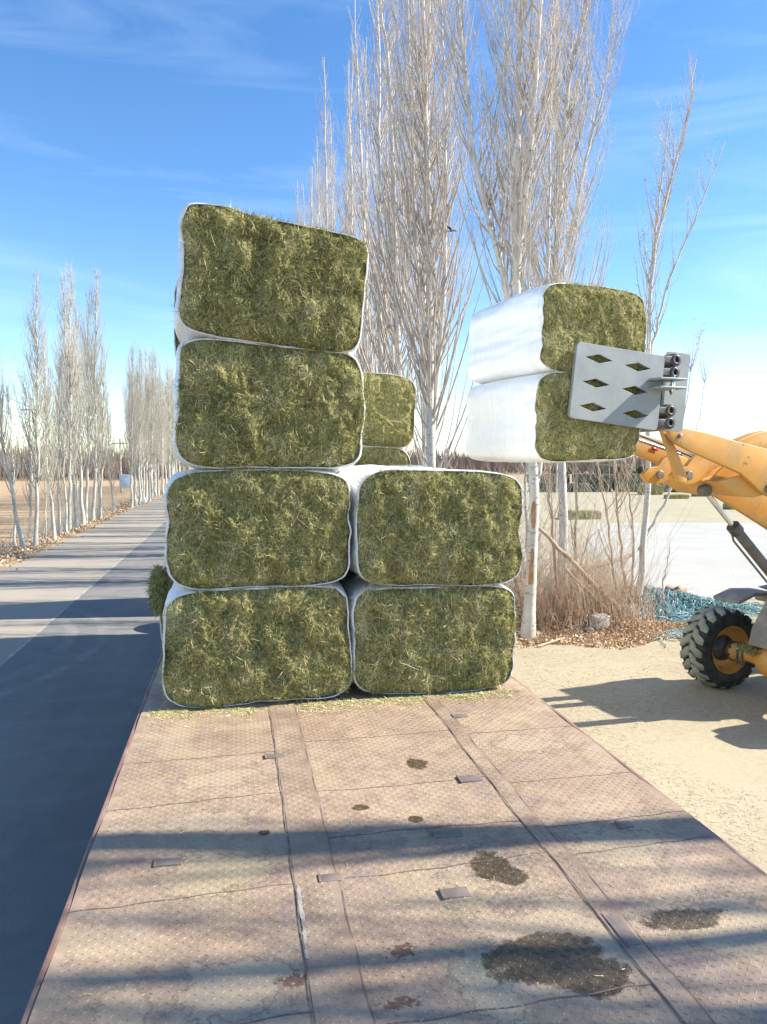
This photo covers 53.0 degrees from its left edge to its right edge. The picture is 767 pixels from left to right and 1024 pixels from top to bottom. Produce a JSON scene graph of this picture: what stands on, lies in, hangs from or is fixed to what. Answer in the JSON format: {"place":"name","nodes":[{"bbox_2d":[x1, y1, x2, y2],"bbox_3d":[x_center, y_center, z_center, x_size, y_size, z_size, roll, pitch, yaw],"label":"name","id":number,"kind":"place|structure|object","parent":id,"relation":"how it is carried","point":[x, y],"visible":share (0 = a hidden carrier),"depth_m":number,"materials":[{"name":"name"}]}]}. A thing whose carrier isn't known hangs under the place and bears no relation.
{"place":"outdoors","nodes":[
{"label":"outdoors","id":0,"kind":"place"},
{"bbox_2d":[0,522,165,1023],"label":"road","id":1,"kind":"structure","parent":0,"point":[76,677],"depth_m":7.84,"materials":[{"name":"grey asphalt"}]},
{"bbox_2d":[0,520,165,666],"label":"road seam","id":2,"kind":"object","parent":1,"relation":"on","point":[32,637],"visible":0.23,"depth_m":14.24,"materials":[{"name":"grey asphalt"}]},
{"bbox_2d":[20,650,766,1023],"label":"flatbed trailer","id":3,"kind":"object","parent":1,"relation":"on","point":[454,804],"visible":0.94,"depth_m":2.83,"materials":[{"name":"brown metal"}]},
{"bbox_2d":[159,565,173,641],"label":"hay bale","id":4,"kind":"object","parent":3,"relation":"on","point":[169,581],"visible":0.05,"depth_m":6.06},
{"bbox_2d":[145,560,168,617],"bbox_3d":[-1.783,0.616,6.080,0.233,0.467,0.312,-3,5,-35],"label":"hay tuft","id":5,"kind":"object","parent":4,"relation":"hanging from","point":[157,579],"visible":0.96,"depth_m":6.02,"materials":[{"name":"green plant"}]},
{"bbox_2d":[157,581,356,708],"bbox_3d":[-0.906,0.811,5.460,1.282,0.863,1.398,-2,4,-11],"label":"hay bale","id":6,"kind":"object","parent":3,"relation":"on","point":[232,647],"visible":0.94,"depth_m":4.84},
{"bbox_2d":[161,465,356,590],"bbox_3d":[-0.880,0.066,5.414,1.232,0.862,1.400,0,4,-11],"label":"hay bale","id":7,"kind":"object","parent":6,"relation":"on","point":[237,528],"visible":0.97,"depth_m":4.79},
{"bbox_2d":[169,336,369,475],"bbox_3d":[-0.820,-0.692,5.366,1.261,0.898,1.393,0,4,-12],"label":"hay bale","id":8,"kind":"object","parent":7,"relation":"on","point":[238,405],"visible":1,"depth_m":4.74},
{"bbox_2d":[171,198,373,354],"bbox_3d":[-0.791,-1.441,5.298,1.253,0.924,1.422,6,3,-13],"label":"hay bale","id":9,"kind":"object","parent":8,"relation":"on","point":[251,278],"visible":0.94,"depth_m":4.67},
{"bbox_2d":[146,689,527,736],"bbox_3d":[-0.205,1.233,4.660,2.450,0.037,0.687,-1,4,-11],"label":"loose hay","id":10,"kind":"object","parent":3,"relation":"on","point":[384,699],"visible":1,"depth_m":4.89},
{"bbox_2d":[83,700,765,1023],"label":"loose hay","id":11,"kind":"object","parent":3,"relation":"attached to","point":[420,892],"visible":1,"depth_m":2.92},
{"bbox_2d":[338,570,520,695],"bbox_3d":[0.243,0.805,5.693,1.210,0.827,1.395,-1,4,-11],"label":"hay bale","id":12,"kind":"object","parent":3,"relation":"on","point":[419,639],"visible":0.92,"depth_m":5.07},
{"bbox_2d":[338,464,529,589],"bbox_3d":[0.275,0.078,5.638,1.225,0.889,1.397,0,4,-11],"label":"hay bale","id":13,"kind":"object","parent":12,"relation":"on","point":[429,526],"visible":0.98,"depth_m":5.01},
{"bbox_2d":[0,468,192,552],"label":"field","id":14,"kind":"structure","parent":0,"point":[5,496],"depth_m":57.97,"materials":[{"name":"beige plant"}]},
{"bbox_2d":[0,377,24,544],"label":"poplar tree","id":15,"kind":"object","parent":14,"relation":"on","point":[18,467],"visible":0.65,"depth_m":25.71,"materials":[{"name":"grey plant"}]},
{"bbox_2d":[18,369,41,535],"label":"poplar tree","id":16,"kind":"object","parent":14,"relation":"on","point":[30,487],"visible":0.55,"depth_m":28.53,"materials":[{"name":"grey plant"}]},
{"bbox_2d":[32,363,65,527],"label":"poplar tree","id":17,"kind":"object","parent":14,"relation":"on","point":[49,440],"visible":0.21,"depth_m":31.80,"materials":[{"name":"grey plant"}]},
{"bbox_2d":[0,441,188,480],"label":"distant wood","id":18,"kind":"object","parent":14,"relation":"on","point":[124,468],"visible":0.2,"depth_m":112.53,"materials":[{"name":"brown plant"}]},
{"bbox_2d":[119,474,129,492],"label":"sign board","id":19,"kind":"object","parent":14,"relation":"on","point":[124,480],"visible":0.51,"depth_m":66.88,"materials":[{"name":"grey metal"}]},
{"bbox_2d":[0,466,594,570],"bbox_3d":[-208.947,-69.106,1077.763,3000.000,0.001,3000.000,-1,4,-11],"label":"ground","id":20,"kind":"structure","parent":0,"point":[32,554],"depth_m":30.57,"materials":[{"name":"soil"}]},
{"bbox_2d":[0,336,25,549],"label":"poplar tree","id":21,"kind":"object","parent":20,"relation":"on","point":[7,471],"visible":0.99,"depth_m":24.37,"materials":[{"name":"grey plant"}]},
{"bbox_2d":[10,266,58,546],"bbox_3d":[-11.333,-3.381,25.084,1.277,9.204,1.621,3,5,41],"label":"poplar tree","id":22,"kind":"object","parent":20,"relation":"on","point":[36,384],"visible":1,"depth_m":25.02,"materials":[{"name":"grey plant"}]},
{"bbox_2d":[35,431,54,540],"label":"poplar tree","id":23,"kind":"object","parent":20,"relation":"on","point":[46,490],"visible":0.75,"depth_m":26.71,"materials":[{"name":"grey plant"}]},
{"bbox_2d":[30,321,63,540],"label":"poplar tree","id":24,"kind":"object","parent":20,"relation":"on","point":[49,457],"visible":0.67,"depth_m":27.34,"materials":[{"name":"grey plant"}]},
{"bbox_2d":[48,350,71,536],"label":"poplar tree","id":25,"kind":"object","parent":20,"relation":"on","point":[59,459],"visible":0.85,"depth_m":28.50,"materials":[{"name":"grey plant"}]},
{"bbox_2d":[48,353,73,533],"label":"poplar tree","id":26,"kind":"object","parent":20,"relation":"on","point":[65,496],"visible":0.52,"depth_m":29.79,"materials":[{"name":"grey plant"}]},
{"bbox_2d":[0,489,130,555],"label":"dry brush","id":27,"kind":"object","parent":20,"relation":"on","point":[63,520],"visible":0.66,"depth_m":29.91,"materials":[{"name":"brown plant"}]},
{"bbox_2d":[49,264,84,531],"bbox_3d":[-12.693,-4.687,30.988,1.476,11.033,1.516,-2,4,-27],"label":"poplar tree","id":28,"kind":"object","parent":20,"relation":"on","point":[70,383],"visible":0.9,"depth_m":30.88,"materials":[{"name":"grey plant"}]},
{"bbox_2d":[50,263,86,528],"bbox_3d":[-12.935,-4.811,31.826,1.432,11.174,1.872,1,4,19],"label":"poplar tree","id":29,"kind":"object","parent":20,"relation":"on","point":[75,505],"visible":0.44,"depth_m":31.73,"materials":[{"name":"grey plant"}]},
{"bbox_2d":[67,301,93,526],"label":"poplar tree","id":30,"kind":"object","parent":20,"relation":"on","point":[80,462],"visible":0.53,"depth_m":33.05,"materials":[{"name":"grey plant"}]},
{"bbox_2d":[0,490,164,569],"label":"leaf litter","id":31,"kind":"object","parent":20,"relation":"on","point":[28,548],"visible":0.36,"depth_m":27.20,"materials":[{"name":"brown plant"}]},
{"bbox_2d":[0,497,165,662],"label":"road lane","id":32,"kind":"structure","parent":20,"relation":"on","point":[40,590],"depth_m":19.75,"materials":[{"name":"grey asphalt"}]},
{"bbox_2d":[73,288,101,522],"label":"poplar tree","id":33,"kind":"object","parent":20,"relation":"on","point":[89,424],"visible":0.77,"depth_m":34.16,"materials":[{"name":"grey plant"}]},
{"bbox_2d":[78,267,113,521],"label":"poplar tree","id":34,"kind":"object","parent":20,"relation":"on","point":[95,463],"visible":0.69,"depth_m":35.21,"materials":[{"name":"grey plant"}]},
{"bbox_2d":[91,365,108,502],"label":"poplar tree","id":35,"kind":"object","parent":20,"relation":"on","point":[97,443],"visible":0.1,"depth_m":38.90,"materials":[{"name":"grey plant"}]},
{"bbox_2d":[92,339,112,519],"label":"poplar tree","id":36,"kind":"object","parent":20,"relation":"on","point":[103,455],"visible":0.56,"depth_m":36.95,"materials":[{"name":"grey plant"}]},
{"bbox_2d":[104,393,119,510],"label":"poplar tree","id":37,"kind":"object","parent":20,"relation":"on","point":[109,463],"visible":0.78,"depth_m":42.24,"materials":[{"name":"grey plant"}]},
{"bbox_2d":[117,365,139,508],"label":"poplar tree","id":38,"kind":"object","parent":20,"relation":"on","point":[132,428],"visible":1,"depth_m":45.34,"materials":[{"name":"grey plant"}]},
{"bbox_2d":[117,353,142,507],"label":"poplar tree","id":39,"kind":"object","parent":20,"relation":"on","point":[129,378],"visible":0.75,"depth_m":46.45,"materials":[{"name":"grey plant"}]},
{"bbox_2d":[121,341,145,505],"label":"poplar tree","id":40,"kind":"object","parent":20,"relation":"on","point":[134,486],"visible":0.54,"depth_m":47.79,"materials":[{"name":"grey plant"}]},
{"bbox_2d":[128,352,150,504],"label":"poplar tree","id":41,"kind":"object","parent":20,"relation":"on","point":[139,443],"visible":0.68,"depth_m":49.10,"materials":[{"name":"grey plant"}]},
{"bbox_2d":[127,346,151,502],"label":"poplar tree","id":42,"kind":"object","parent":20,"relation":"on","point":[142,405],"visible":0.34,"depth_m":51.29,"materials":[{"name":"grey plant"}]},
{"bbox_2d":[135,373,152,501],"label":"poplar tree","id":43,"kind":"object","parent":20,"relation":"on","point":[143,474],"visible":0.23,"depth_m":52.83,"materials":[{"name":"grey plant"}]},
{"bbox_2d":[138,346,155,499],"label":"poplar tree","id":44,"kind":"object","parent":20,"relation":"on","point":[146,480],"visible":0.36,"depth_m":55.08,"materials":[{"name":"grey plant"}]},
{"bbox_2d":[143,369,156,500],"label":"poplar tree","id":45,"kind":"object","parent":20,"relation":"on","point":[150,439],"visible":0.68,"depth_m":53.95,"materials":[{"name":"grey plant"}]},
{"bbox_2d":[144,343,159,498],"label":"poplar tree","id":46,"kind":"object","parent":20,"relation":"on","point":[156,405],"visible":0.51,"depth_m":56.18,"materials":[{"name":"grey plant"}]},
{"bbox_2d":[147,379,161,496],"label":"poplar tree","id":47,"kind":"object","parent":20,"relation":"on","point":[154,492],"visible":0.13,"depth_m":60.26,"materials":[{"name":"grey plant"}]},
{"bbox_2d":[152,350,170,495],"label":"poplar tree","id":48,"kind":"object","parent":20,"relation":"on","point":[162,426],"visible":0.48,"depth_m":62.46,"materials":[{"name":"grey plant"}]},
{"bbox_2d":[154,362,172,492],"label":"poplar tree","id":49,"kind":"object","parent":20,"relation":"on","point":[163,391],"visible":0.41,"depth_m":64.76,"materials":[{"name":"grey plant"}]},
{"bbox_2d":[157,387,169,494],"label":"poplar tree","id":50,"kind":"object","parent":20,"relation":"on","point":[162,456],"visible":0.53,"depth_m":63.71,"materials":[{"name":"grey plant"}]},
{"bbox_2d":[160,357,173,478],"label":"poplar tree","id":51,"kind":"object","parent":20,"relation":"on","point":[168,378],"visible":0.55,"depth_m":68.41,"materials":[{"name":"grey plant"}]},
{"bbox_2d":[163,387,172,486],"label":"poplar tree","id":52,"kind":"object","parent":20,"relation":"on","point":[167,449],"visible":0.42,"depth_m":67.56,"materials":[{"name":"grey plant"}]},
{"bbox_2d":[407,444,655,473],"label":"distant wood","id":53,"kind":"object","parent":20,"relation":"on","point":[463,460],"visible":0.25,"depth_m":163.52,"materials":[{"name":"brown plant"}]},
{"bbox_2d":[0,0,766,457],"label":"sky","id":54,"kind":"structure","parent":0,"point":[117,117],"materials":[{"name":"blue"}]},
{"bbox_2d":[506,527,766,873],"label":"dirt yard","id":55,"kind":"structure","parent":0,"point":[696,742],"depth_m":8.44,"materials":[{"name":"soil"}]},
{"bbox_2d":[304,167,315,226],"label":"poplar tree","id":56,"kind":"object","parent":55,"relation":"on","point":[312,210],"visible":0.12,"depth_m":46.20,"materials":[{"name":"white plant"}]},
{"bbox_2d":[307,137,323,227],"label":"poplar tree","id":57,"kind":"object","parent":55,"relation":"on","point":[317,189],"visible":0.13,"depth_m":44.54,"materials":[{"name":"white plant"}]},
{"bbox_2d":[312,158,322,227],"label":"poplar tree","id":58,"kind":"object","parent":55,"relation":"on","point":[318,202],"visible":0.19,"depth_m":42.35,"materials":[{"name":"white plant"}]},
{"bbox_2d":[312,56,342,230],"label":"poplar tree","id":59,"kind":"object","parent":55,"relation":"on","point":[325,192],"visible":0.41,"depth_m":36.11,"materials":[{"name":"white plant"}]},
{"bbox_2d":[317,107,343,231],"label":"poplar tree","id":60,"kind":"object","parent":55,"relation":"on","point":[332,206],"visible":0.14,"depth_m":38.23,"materials":[{"name":"white plant"}]},
{"bbox_2d":[330,44,373,371],"bbox_3d":[-1.815,-10.211,35.273,3.238,21.505,2.570,0,4,2],"label":"poplar tree","id":61,"kind":"object","parent":55,"relation":"on","point":[347,189],"visible":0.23,"depth_m":34.56,"materials":[{"name":"white plant"}]},
{"bbox_2d":[334,63,376,365],"bbox_3d":[-1.360,-9.078,32.598,2.424,19.609,2.366,-2,4,-26],"label":"poplar tree","id":62,"kind":"object","parent":55,"relation":"on","point":[352,174],"visible":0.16,"depth_m":32.22,"materials":[{"name":"white plant"}]},
{"bbox_2d":[346,36,377,371],"bbox_3d":[-0.666,-9.067,30.957,2.194,19.789,2.543,-2,4,-27],"label":"poplar tree","id":63,"kind":"object","parent":55,"relation":"on","point":[366,132],"visible":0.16,"depth_m":30.60,"materials":[{"name":"white plant"}]},
{"bbox_2d":[341,1,399,370],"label":"poplar tree","id":64,"kind":"object","parent":55,"relation":"on","point":[358,98],"visible":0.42,"depth_m":26.53,"materials":[{"name":"white plant"}]},
{"bbox_2d":[339,0,414,375],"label":"poplar tree","id":65,"kind":"object","parent":55,"relation":"on","point":[377,179],"visible":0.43,"depth_m":24.76,"materials":[{"name":"white plant"}]},
{"bbox_2d":[347,43,409,371],"bbox_3d":[-0.205,-8.427,29.212,2.349,18.767,2.352,1,4,16],"label":"poplar tree","id":66,"kind":"object","parent":55,"relation":"on","point":[373,202],"visible":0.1,"depth_m":28.96,"materials":[{"name":"white plant"}]},
{"bbox_2d":[338,0,453,457],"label":"poplar tree","id":67,"kind":"object","parent":55,"relation":"on","point":[398,332],"visible":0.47,"depth_m":22.94,"materials":[{"name":"white plant"}]},
{"bbox_2d":[360,0,492,468],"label":"poplar tree","id":68,"kind":"object","parent":55,"relation":"on","point":[430,362],"visible":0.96,"depth_m":17.96,"materials":[{"name":"white plant"}]},
{"bbox_2d":[376,0,486,465],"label":"poplar tree","id":69,"kind":"object","parent":55,"relation":"on","point":[423,416],"visible":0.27,"depth_m":20.08,"materials":[{"name":"white plant"}]},
{"bbox_2d":[431,0,607,638],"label":"poplar tree","id":70,"kind":"object","parent":55,"relation":"on","point":[519,235],"visible":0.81,"depth_m":11.82,"materials":[{"name":"white plant"}]},
{"bbox_2d":[411,458,642,609],"bbox_3d":[1.424,-0.081,19.763,5.151,3.242,15.810,-1,4,-11],"label":"dry brush","id":71,"kind":"object","parent":55,"relation":"on","point":[524,525],"visible":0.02,"depth_m":13.62,"materials":[{"name":"brown plant"}]},
{"bbox_2d":[524,463,553,550],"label":"sapling","id":72,"kind":"object","parent":55,"relation":"on","point":[525,488],"visible":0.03,"depth_m":15.86,"materials":[{"name":"grey plant"}]},
{"bbox_2d":[542,463,567,610],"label":"sapling","id":73,"kind":"object","parent":55,"relation":"on","point":[551,514],"visible":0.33,"depth_m":13.44,"materials":[{"name":"grey plant"}]},
{"bbox_2d":[472,0,639,591],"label":"poplar tree","id":74,"kind":"object","parent":55,"relation":"on","point":[572,107],"visible":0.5,"depth_m":15.40,"materials":[{"name":"white plant"}]},
{"bbox_2d":[515,598,596,645],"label":"leaf litter","id":75,"kind":"object","parent":55,"relation":"on","point":[535,638],"visible":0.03,"depth_m":12.15,"materials":[{"name":"brown plant"}]},
{"bbox_2d":[431,438,699,636],"bbox_3d":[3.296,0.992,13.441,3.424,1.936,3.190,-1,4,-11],"label":"dry brush","id":76,"kind":"object","parent":55,"relation":"on","point":[587,597],"visible":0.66,"depth_m":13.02,"materials":[{"name":"brown plant"}]},
{"bbox_2d":[538,526,625,613],"bbox_3d":[3.502,1.097,13.391,1.770,1.757,0.127,-1,4,-9],"label":"fallen log","id":77,"kind":"object","parent":55,"relation":"on","point":[553,543],"visible":0.45,"depth_m":13.28,"materials":[{"name":"brown wood"}]},
{"bbox_2d":[563,462,602,600],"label":"sapling","id":78,"kind":"object","parent":55,"relation":"on","point":[576,501],"visible":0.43,"depth_m":13.94,"materials":[{"name":"brown plant"}]},
{"bbox_2d":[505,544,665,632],"bbox_3d":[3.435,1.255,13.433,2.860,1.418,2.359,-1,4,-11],"label":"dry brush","id":79,"kind":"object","parent":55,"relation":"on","point":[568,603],"visible":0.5,"depth_m":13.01,"materials":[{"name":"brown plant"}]},
{"bbox_2d":[585,613,609,633],"bbox_3d":[3.521,1.851,12.744,0.471,0.289,0.208,-2,4,-28],"label":"concrete block","id":80,"kind":"object","parent":55,"relation":"on","point":[597,619],"depth_m":12.70,"materials":[{"name":"grey concrete"}]},
{"bbox_2d":[594,460,629,604],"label":"sapling","id":81,"kind":"object","parent":55,"relation":"on","point":[606,511],"visible":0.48,"depth_m":13.60,"materials":[{"name":"brown plant"}]},
{"bbox_2d":[608,432,640,597],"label":"sapling","id":82,"kind":"object","parent":55,"relation":"on","point":[616,499],"visible":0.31,"depth_m":13.86,"materials":[{"name":"brown plant"}]},
{"bbox_2d":[615,456,650,594],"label":"sapling","id":83,"kind":"object","parent":55,"relation":"on","point":[633,557],"visible":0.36,"depth_m":14.03,"materials":[{"name":"brown plant"}]},
{"bbox_2d":[515,607,753,649],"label":"leaf litter","id":84,"kind":"object","parent":55,"relation":"on","point":[619,635],"visible":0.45,"depth_m":12.55,"materials":[{"name":"brown plant"}]},
{"bbox_2d":[516,585,764,623],"bbox_3d":[4.829,1.627,14.800,7.499,0.459,3.027,1,4,9],"label":"twine netting","id":85,"kind":"object","parent":55,"relation":"on","point":[683,601],"visible":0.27,"depth_m":14.54,"materials":[{"name":"teal plastic"}]},
{"bbox_2d":[646,625,685,647],"bbox_3d":[4.831,1.980,12.656,1.858,0.041,1.458,-2,4,-27],"label":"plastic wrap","id":86,"kind":"object","parent":55,"relation":"on","point":[677,632],"visible":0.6,"depth_m":12.56,"materials":[{"name":"plastic"}]},
{"bbox_2d":[568,342,766,688],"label":"wheel loader","id":87,"kind":"object","parent":55,"relation":"on","point":[722,647],"visible":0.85,"depth_m":7.89,"materials":[{"name":"yellow paint"}]},
{"bbox_2d":[464,369,641,463],"bbox_3d":[1.619,-0.886,7.454,1.236,0.860,1.448,-2,4,-22],"label":"hay bale","id":88,"kind":"object","parent":87,"relation":"on","point":[524,419],"visible":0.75,"depth_m":6.91},
{"bbox_2d":[467,280,648,383],"bbox_3d":[1.657,-1.667,7.421,1.229,0.892,1.457,-1,4,-22],"label":"hay bale","id":89,"kind":"object","parent":88,"relation":"on","point":[544,329],"visible":0.84,"depth_m":6.85},
{"bbox_2d":[630,44,724,593],"bbox_3d":[5.254,-3.196,13.970,1.746,10.334,1.207,-1,4,-11],"label":"poplar tree","id":90,"kind":"object","parent":55,"relation":"on","point":[645,518],"visible":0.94,"depth_m":13.92,"materials":[{"name":"white plant"}]},
{"bbox_2d":[608,592,755,624],"bbox_3d":[4.711,1.686,13.957,3.742,0.454,1.966,-1,4,-11],"label":"twine netting","id":91,"kind":"object","parent":55,"relation":"on","point":[676,613],"visible":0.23,"depth_m":13.84,"materials":[{"name":"plastic"}]},
{"bbox_2d":[520,484,754,527],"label":"stubble field","id":92,"kind":"structure","parent":0,"point":[703,510],"depth_m":44.84,"materials":[{"name":"soil"}]},
{"bbox_2d":[558,509,601,519],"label":"hay bale","id":93,"kind":"object","parent":92,"relation":"on","point":[583,514],"visible":0.56,"depth_m":37.22},
{"bbox_2d":[571,483,592,491],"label":"hay bale","id":94,"kind":"object","parent":92,"relation":"on","point":[580,485],"visible":0.63,"depth_m":69.58},
{"bbox_2d":[572,473,596,482],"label":"hay bale","id":95,"kind":"object","parent":94,"relation":"on","point":[587,478],"visible":0.81,"depth_m":69.84},
{"bbox_2d":[592,482,611,491],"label":"hay bale","id":96,"kind":"object","parent":92,"relation":"on","point":[605,485],"visible":0.66,"depth_m":70.03},
{"bbox_2d":[596,474,617,483],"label":"hay bale","id":97,"kind":"object","parent":96,"relation":"on","point":[607,477],"visible":0.64,"depth_m":69.96},
{"bbox_2d":[594,465,618,473],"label":"hay bale","id":98,"kind":"object","parent":97,"relation":"on","point":[601,467],"visible":0.66,"depth_m":70.34},
{"bbox_2d":[612,482,637,491],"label":"hay bale","id":99,"kind":"object","parent":92,"relation":"on","point":[634,487],"visible":0.58,"depth_m":69.74},
{"bbox_2d":[619,473,640,482],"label":"hay bale","id":100,"kind":"object","parent":99,"relation":"on","point":[637,476],"visible":0.56,"depth_m":69.72},
{"bbox_2d":[637,484,662,494],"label":"hay bale","id":101,"kind":"object","parent":92,"relation":"on","point":[658,489],"visible":0.73,"depth_m":63.97},
{"bbox_2d":[587,523,766,598],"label":"concrete pad","id":102,"kind":"object","parent":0,"point":[709,560],"visible":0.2,"depth_m":23.04,"materials":[{"name":"grey concrete"}]},
{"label":"hay bale","id":103,"kind":"object","parent":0,"visible":0},
{"bbox_2d":[170,281,180,356],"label":"hay bale","id":104,"kind":"object","parent":103,"relation":"on","point":[177,343],"visible":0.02,"depth_m":5.99},
{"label":"hay bale","id":105,"kind":"object","parent":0,"visible":0},
{"bbox_2d":[353,444,410,465],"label":"hay bale","id":106,"kind":"object","parent":105,"relation":"on","point":[381,456],"visible":0.15,"depth_m":8.12},
{"bbox_2d":[362,371,416,448],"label":"hay bale","id":107,"kind":"object","parent":106,"relation":"on","point":[390,411],"visible":0.5,"depth_m":8.09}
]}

